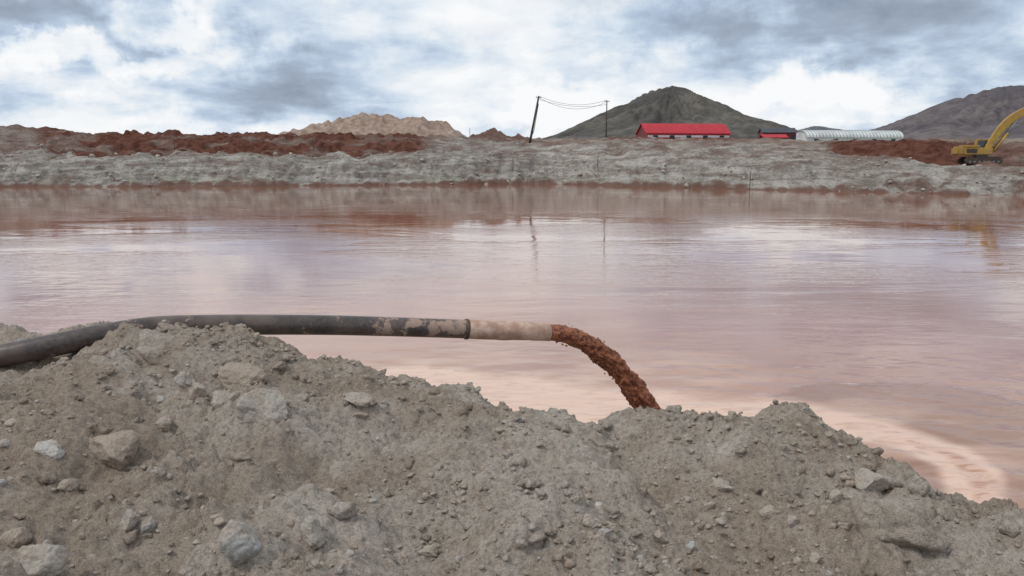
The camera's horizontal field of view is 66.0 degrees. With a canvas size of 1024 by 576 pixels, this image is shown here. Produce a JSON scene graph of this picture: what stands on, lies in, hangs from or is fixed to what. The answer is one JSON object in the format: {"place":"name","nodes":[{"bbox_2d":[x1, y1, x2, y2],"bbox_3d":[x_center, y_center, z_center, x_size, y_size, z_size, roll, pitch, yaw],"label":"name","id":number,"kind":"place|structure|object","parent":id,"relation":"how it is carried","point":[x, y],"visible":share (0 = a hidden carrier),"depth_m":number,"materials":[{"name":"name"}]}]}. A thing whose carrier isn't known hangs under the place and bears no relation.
{"place":"outdoors","nodes":[
{"label":"outdoors","id":0,"kind":"place"},
{"bbox_2d":[0,184,1023,508],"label":"pond water","id":1,"kind":"structure","parent":0,"point":[890,324],"depth_m":21.05,"materials":[{"name":"liquid"}]},
{"bbox_2d":[0,321,1023,575],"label":"bank ground","id":2,"kind":"structure","parent":0,"point":[220,481],"depth_m":3.65,"materials":[{"name":"soil"}]},
{"bbox_2d":[136,329,196,364],"bbox_3d":[-2.089,0.398,4.812,0.358,0.297,0.396,0,9,0],"label":"boulder","id":3,"kind":"object","parent":2,"relation":"on","point":[152,344],"visible":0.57,"depth_m":4.72,"materials":[{"name":"stone"}]},
{"bbox_2d":[0,314,551,366],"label":"slurry pipe","id":4,"kind":"object","parent":2,"relation":"on","point":[43,347],"visible":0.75,"depth_m":5.91,"materials":[{"name":"black plastic"}]},
{"bbox_2d":[550,324,660,409],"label":"slurry stream","id":5,"kind":"structure","parent":4,"relation":"attached to","point":[609,360],"depth_m":6.73,"materials":[{"name":"brown liquid"}]},
{"bbox_2d":[556,325,652,401],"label":"slurry droplets","id":6,"kind":"object","parent":5,"relation":"attached to","point":[562,344],"visible":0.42,"depth_m":6.70},
{"bbox_2d":[0,361,943,575],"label":"rocks","id":7,"kind":"object","parent":2,"relation":"on","point":[240,543],"visible":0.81,"depth_m":3.57,"materials":[{"name":"stone"}]},
{"bbox_2d":[0,322,1022,575],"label":"soil clods","id":8,"kind":"object","parent":2,"relation":"on","point":[346,510],"visible":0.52,"depth_m":3.64,"materials":[{"name":"grey soil"}]},
{"bbox_2d":[0,320,1023,575],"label":"pebbles","id":9,"kind":"object","parent":2,"relation":"on","point":[220,520],"visible":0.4,"depth_m":3.59,"materials":[{"name":"stone"}]},
{"bbox_2d":[849,497,948,552],"bbox_3d":[1.591,0.973,3.235,0.361,0.274,0.371,0,9,0],"label":"boulder","id":10,"kind":"object","parent":2,"relation":"on","point":[900,521],"visible":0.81,"depth_m":3.13,"materials":[{"name":"stone"}]},
{"bbox_2d":[0,112,1023,195],"bbox_3d":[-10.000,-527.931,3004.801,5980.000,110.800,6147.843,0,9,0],"label":"ground","id":11,"kind":"structure","parent":0,"point":[362,136],"depth_m":116.15,"materials":[{"name":"grey soil"}]},
{"bbox_2d":[2,144,1023,191],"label":"bank stones","id":12,"kind":"object","parent":11,"relation":"on","point":[686,185],"visible":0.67,"depth_m":114.35,"materials":[{"name":"grey stone"}]},
{"bbox_2d":[529,96,540,142],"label":"utility pole","id":13,"kind":"object","parent":11,"relation":"on","point":[534,121],"visible":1,"depth_m":146.80,"materials":[{"name":"brown wood"}]},
{"bbox_2d":[539,97,605,108],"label":"overhead wires","id":14,"kind":"object","parent":13,"relation":"hanging from","point":[572,104],"visible":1,"depth_m":147.59,"materials":[{"name":"metal"}]},
{"bbox_2d":[604,100,609,137],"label":"utility pole","id":15,"kind":"object","parent":11,"relation":"on","point":[606,101],"visible":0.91,"depth_m":148.73,"materials":[{"name":"brown wood"}]},
{"bbox_2d":[635,123,731,138],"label":"red roofed warehouse","id":16,"kind":"structure","parent":11,"relation":"on","point":[674,131],"depth_m":222.20,"materials":[{"name":"metal"}]},
{"bbox_2d":[757,128,797,139],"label":"shed","id":17,"kind":"structure","parent":11,"relation":"on","point":[790,133],"depth_m":237.98,"materials":[{"name":"red metal"}]},
{"bbox_2d":[796,130,903,140],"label":"greenhouse","id":18,"kind":"object","parent":11,"relation":"on","point":[839,135],"visible":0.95,"depth_m":246.11,"materials":[{"name":"white plastic"}]},
{"bbox_2d":[951,108,1023,163],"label":"excavator","id":19,"kind":"object","parent":11,"relation":"on","point":[980,150],"visible":0.98,"depth_m":91.72,"materials":[{"name":"metal"}]},
{"bbox_2d":[978,140,987,147],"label":"cab side window","id":20,"kind":"structure","parent":19,"relation":"in","point":[981,143],"depth_m":92.78,"materials":[{"name":"grey glass"}]},
{"bbox_2d":[0,0,1023,138],"label":"sky","id":21,"kind":"structure","parent":0,"point":[198,67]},
{"bbox_2d":[542,86,789,138],"bbox_3d":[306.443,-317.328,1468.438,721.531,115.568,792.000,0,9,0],"label":"mountain","id":22,"kind":"structure","parent":0,"point":[673,105],"depth_m":1336.24,"materials":[{"name":"grey stone"}]},
{"bbox_2d":[800,126,840,129],"bbox_3d":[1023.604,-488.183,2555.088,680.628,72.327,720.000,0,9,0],"label":"hill","id":23,"kind":"structure","parent":0,"point":[817,128],"depth_m":2512.32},
{"bbox_2d":[871,85,1023,139],"bbox_3d":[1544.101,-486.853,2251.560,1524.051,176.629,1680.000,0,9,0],"label":"mountain","id":24,"kind":"structure","parent":0,"point":[983,114],"depth_m":2068.26,"materials":[{"name":"grey stone"}]}
]}

